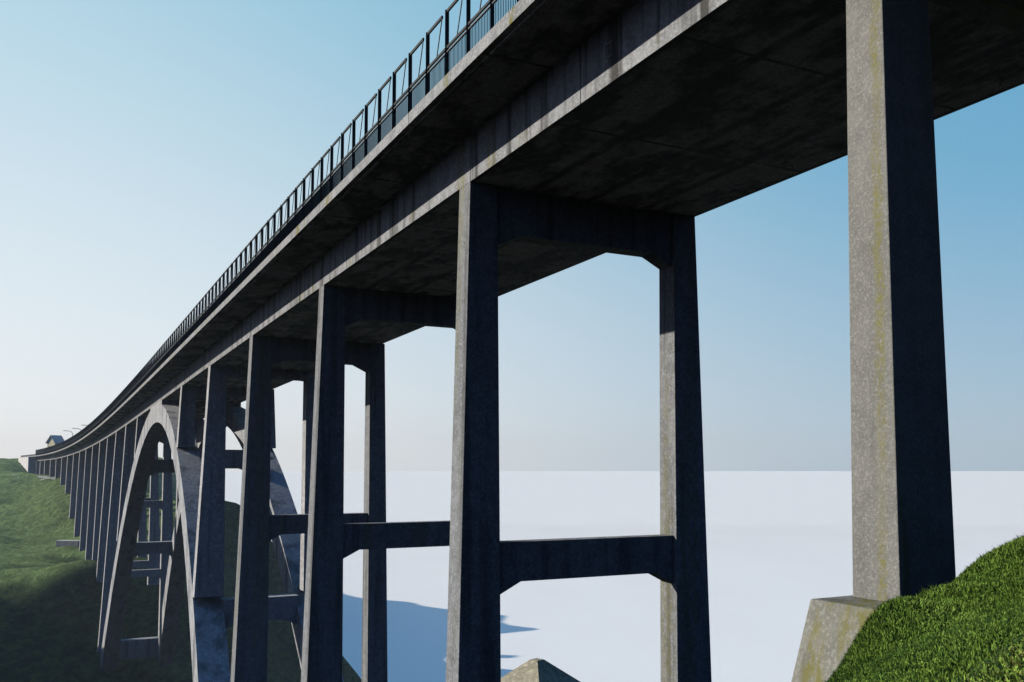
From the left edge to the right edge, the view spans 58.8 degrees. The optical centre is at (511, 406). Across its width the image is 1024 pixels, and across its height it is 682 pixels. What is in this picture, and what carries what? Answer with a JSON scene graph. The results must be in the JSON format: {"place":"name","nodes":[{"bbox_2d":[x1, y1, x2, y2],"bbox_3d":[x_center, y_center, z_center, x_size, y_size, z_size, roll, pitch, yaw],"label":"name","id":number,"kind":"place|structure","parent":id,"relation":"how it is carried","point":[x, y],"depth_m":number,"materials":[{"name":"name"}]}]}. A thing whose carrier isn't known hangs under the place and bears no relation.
{"place":"outdoors","nodes":[
{"label":"outdoors","id":0,"kind":"place"},
{"bbox_2d":[0,457,360,681],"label":"hillside","id":1,"kind":"structure","parent":0,"point":[50,600],"depth_m":200.97,"materials":[{"name":"green plant"}]},
{"bbox_2d":[46,435,63,446],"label":"house","id":2,"kind":"structure","parent":1,"relation":"on","point":[52,440],"depth_m":460.08,"materials":[{"name":"stone"}]},
{"bbox_2d":[55,540,79,546],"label":"concrete slab","id":3,"kind":"structure","parent":1,"relation":"on","point":[60,543],"depth_m":256.60,"materials":[{"name":"grey concrete"}]},
{"bbox_2d":[18,0,1023,681],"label":"arch bridge","id":4,"kind":"structure","parent":1,"relation":"on","point":[522,142],"depth_m":33.76,"materials":[{"name":"concrete"}]},
{"bbox_2d":[0,0,1023,470],"label":"sky","id":5,"kind":"structure","parent":0,"point":[145,144],"materials":[{"name":"blue"}]},
{"bbox_2d":[225,471,1023,681],"bbox_3d":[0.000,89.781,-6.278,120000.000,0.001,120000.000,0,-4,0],"label":"water","id":6,"kind":"structure","parent":0,"point":[779,550],"depth_m":855.76,"materials":[{"name":"white liquid"}]},
{"bbox_2d":[819,535,1023,681],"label":"bank","id":7,"kind":"structure","parent":0,"point":[972,587],"depth_m":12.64,"materials":[{"name":"green plant"}]},
{"bbox_2d":[501,658,579,681],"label":"pyramid block","id":8,"kind":"structure","parent":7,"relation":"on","point":[536,670],"depth_m":38.87,"materials":[{"name":"concrete"}]}
]}

